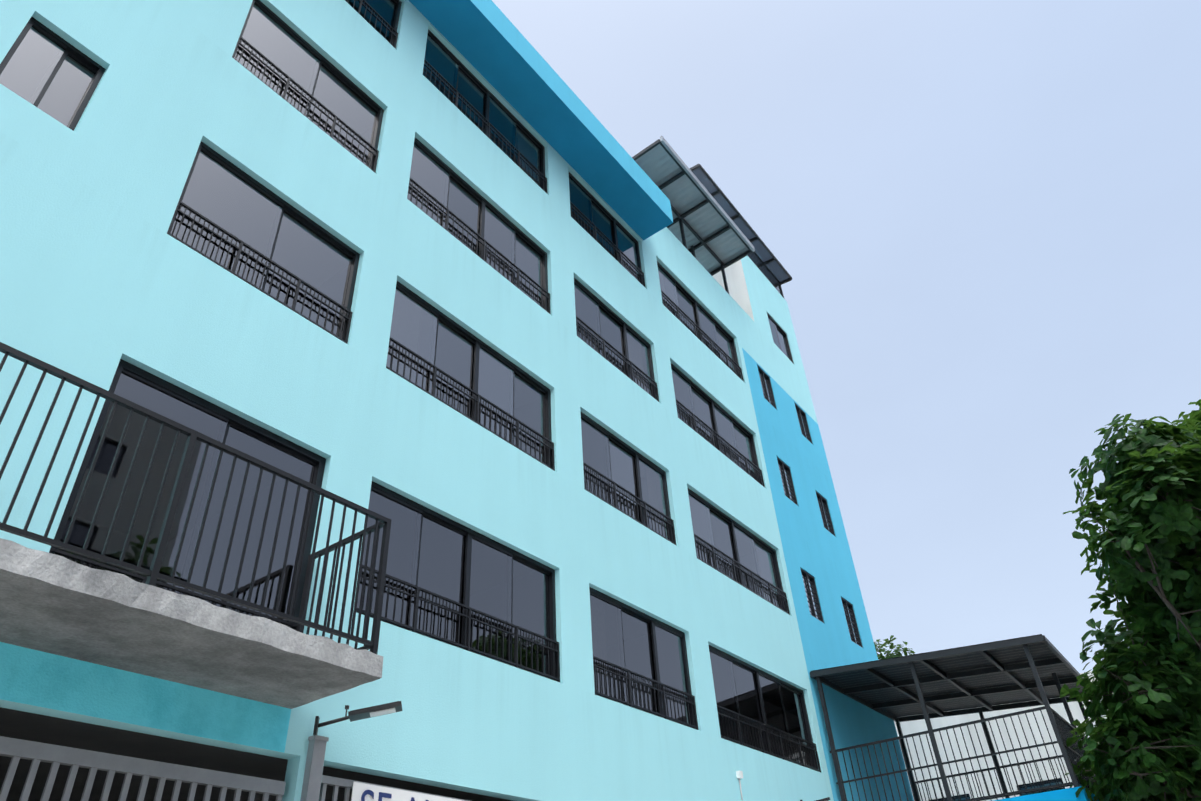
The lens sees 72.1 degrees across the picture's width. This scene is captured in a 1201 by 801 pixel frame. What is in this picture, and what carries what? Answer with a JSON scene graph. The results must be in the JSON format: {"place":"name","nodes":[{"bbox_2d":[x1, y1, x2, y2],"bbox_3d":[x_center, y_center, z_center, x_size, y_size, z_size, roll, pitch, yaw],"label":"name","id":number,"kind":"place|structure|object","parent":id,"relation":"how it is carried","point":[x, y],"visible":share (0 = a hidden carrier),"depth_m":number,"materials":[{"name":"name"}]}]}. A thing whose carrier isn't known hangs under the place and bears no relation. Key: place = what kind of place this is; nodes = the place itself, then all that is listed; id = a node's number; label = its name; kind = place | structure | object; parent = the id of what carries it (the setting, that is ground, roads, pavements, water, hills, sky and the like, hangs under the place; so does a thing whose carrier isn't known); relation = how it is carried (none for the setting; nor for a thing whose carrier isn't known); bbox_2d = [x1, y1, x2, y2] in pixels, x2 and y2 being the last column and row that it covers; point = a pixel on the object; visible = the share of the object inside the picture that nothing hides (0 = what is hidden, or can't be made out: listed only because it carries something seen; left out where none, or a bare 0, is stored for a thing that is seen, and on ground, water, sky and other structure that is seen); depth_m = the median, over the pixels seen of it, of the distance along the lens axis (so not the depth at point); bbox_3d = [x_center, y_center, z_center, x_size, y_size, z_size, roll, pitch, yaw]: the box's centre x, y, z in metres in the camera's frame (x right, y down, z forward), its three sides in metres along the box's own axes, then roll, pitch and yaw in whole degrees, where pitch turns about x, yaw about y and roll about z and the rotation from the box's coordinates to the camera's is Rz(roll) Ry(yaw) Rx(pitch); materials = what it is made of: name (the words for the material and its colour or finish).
{"place":"outdoors","nodes":[
{"label":"outdoors","id":0,"kind":"place"},
{"bbox_2d":[492,0,1200,672],"label":"sky","id":1,"kind":"structure","parent":0,"point":[983,217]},
{"bbox_2d":[874,635,914,659],"bbox_3d":[10.745,14.922,30.042,5.368,13.202,7.524,-26,-41,27],"label":"tree","id":2,"kind":"object","parent":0,"point":[880,656],"depth_m":31.16,"materials":[{"name":"green plant"}]},
{"bbox_2d":[1060,399,1200,800],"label":"street tree","id":3,"kind":"object","parent":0,"point":[1171,526],"depth_m":12.61,"materials":[{"name":"green plant"}]},
{"label":"ground","id":4,"kind":"structure","parent":0,"visible":0},
{"bbox_2d":[0,735,469,800],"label":"gate","id":5,"kind":"structure","parent":4,"relation":"on","point":[37,753],"depth_m":5.95,"materials":[{"name":"grey metal"}]},
{"bbox_2d":[313,701,401,734],"bbox_3d":[-2.081,2.743,7.099,0.713,0.250,0.180,2,-36,-9],"label":"solar lamp","id":6,"kind":"object","parent":5,"relation":"on","point":[374,711],"visible":0.98,"depth_m":7.09,"materials":[{"name":"black"}]},
{"bbox_2d":[351,782,463,800],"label":"banner","id":7,"kind":"object","parent":5,"relation":"attached to","point":[358,789],"visible":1,"depth_m":7.44,"materials":[{"name":"white plastic"}]},
{"bbox_2d":[361,790,428,800],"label":"sign lettering","id":8,"kind":"object","parent":7,"relation":"attached to","point":[381,794],"visible":1,"depth_m":7.32},
{"bbox_2d":[0,707,512,800],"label":"garage opening","id":9,"kind":"object","parent":4,"relation":"on","point":[23,725],"depth_m":6.88,"materials":[{"name":"paint"}]},
{"bbox_2d":[0,0,913,800],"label":"building walls","id":10,"kind":"structure","parent":4,"relation":"on","point":[102,272],"depth_m":9.79,"materials":[{"name":"teal paint"}]},
{"bbox_2d":[0,538,382,708],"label":"balcony slab","id":11,"kind":"structure","parent":10,"relation":"attached to","point":[51,603],"depth_m":5.60,"materials":[{"name":"grey concrete"}]},
{"bbox_2d":[0,342,390,653],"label":"balcony rail","id":12,"kind":"object","parent":11,"relation":"on","point":[153,574],"visible":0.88,"depth_m":5.91,"materials":[{"name":"black metal"}]},
{"bbox_2d":[0,0,862,771],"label":"window frames","id":13,"kind":"structure","parent":10,"relation":"attached to","point":[234,420],"depth_m":11.10,"materials":[{"name":"black metal"}]},
{"bbox_2d":[0,0,858,766],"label":"window glass","id":14,"kind":"object","parent":13,"relation":"in","point":[230,202],"visible":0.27,"depth_m":10.07,"materials":[{"name":"grey glass"}]},
{"bbox_2d":[49,0,820,771],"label":"window rails","id":15,"kind":"object","parent":10,"relation":"attached to","point":[629,676],"depth_m":11.36,"materials":[{"name":"black metal"}]},
{"bbox_2d":[409,0,672,240],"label":"roof overhang","id":16,"kind":"object","parent":10,"relation":"attached to","point":[491,44],"visible":1,"depth_m":15.74,"materials":[{"name":"blue paint"}]},
{"bbox_2d":[632,136,754,293],"bbox_3d":[2.167,-4.372,21.389,1.870,1.480,4.710,-26,-41,27],"label":"rooftop canopy","id":17,"kind":"object","parent":10,"relation":"on","point":[706,227],"visible":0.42,"depth_m":21.72,"materials":[{"name":"grey metal"}]},
{"bbox_2d":[736,770,742,799],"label":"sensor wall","id":18,"kind":"structure","parent":10,"relation":"attached to","point":[739,774],"depth_m":12.55,"materials":[{"name":"white plastic"}]},
{"bbox_2d":[689,164,791,295],"bbox_3d":[4.076,-3.298,25.033,1.860,4.960,6.110,-26,-41,27],"label":"roof canopy","id":19,"kind":"object","parent":10,"relation":"on","point":[768,258],"visible":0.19,"depth_m":26.08,"materials":[{"name":"grey metal"}]},
{"bbox_2d":[747,251,783,297],"bbox_3d":[3.384,-3.533,27.563,4.360,0.890,3.408,-26,-41,27],"label":"tower roof rail","id":20,"kind":"object","parent":10,"relation":"on","point":[774,284],"visible":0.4,"depth_m":27.05,"materials":[{"name":"black metal"}]},
{"bbox_2d":[800,797,829,800],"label":"solar lamp","id":21,"kind":"object","parent":10,"relation":"attached to","point":[826,799],"visible":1,"depth_m":13.41,"materials":[{"name":"black"}]},
{"bbox_2d":[894,671,1106,800],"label":"white house walls","id":22,"kind":"structure","parent":4,"relation":"on","point":[911,727],"depth_m":23.77,"materials":[{"name":"white paint"}]},
{"bbox_2d":[930,778,1063,800],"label":"white house frames","id":23,"kind":"structure","parent":22,"relation":"attached to","point":[1021,786],"depth_m":22.91,"materials":[{"name":"metal"}]},
{"bbox_2d":[953,782,1063,800],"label":"white house glass","id":24,"kind":"object","parent":23,"relation":"in","point":[1028,788],"visible":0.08,"depth_m":22.76,"materials":[{"name":"glass"}]},
{"bbox_2d":[993,786,1098,800],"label":"annex block","id":25,"kind":"structure","parent":4,"relation":"on","point":[1068,794],"depth_m":13.18,"materials":[{"name":"blue paint"}]},
{"bbox_2d":[810,634,1097,800],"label":"canopy","id":26,"kind":"object","parent":25,"relation":"on","point":[1040,669],"visible":0.94,"depth_m":16.53,"materials":[{"name":"grey metal"}]},
{"bbox_2d":[830,706,1108,800],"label":"metal fence","id":27,"kind":"object","parent":25,"relation":"on","point":[1065,727],"visible":0.67,"depth_m":14.47,"materials":[{"name":"black metal"}]}
]}

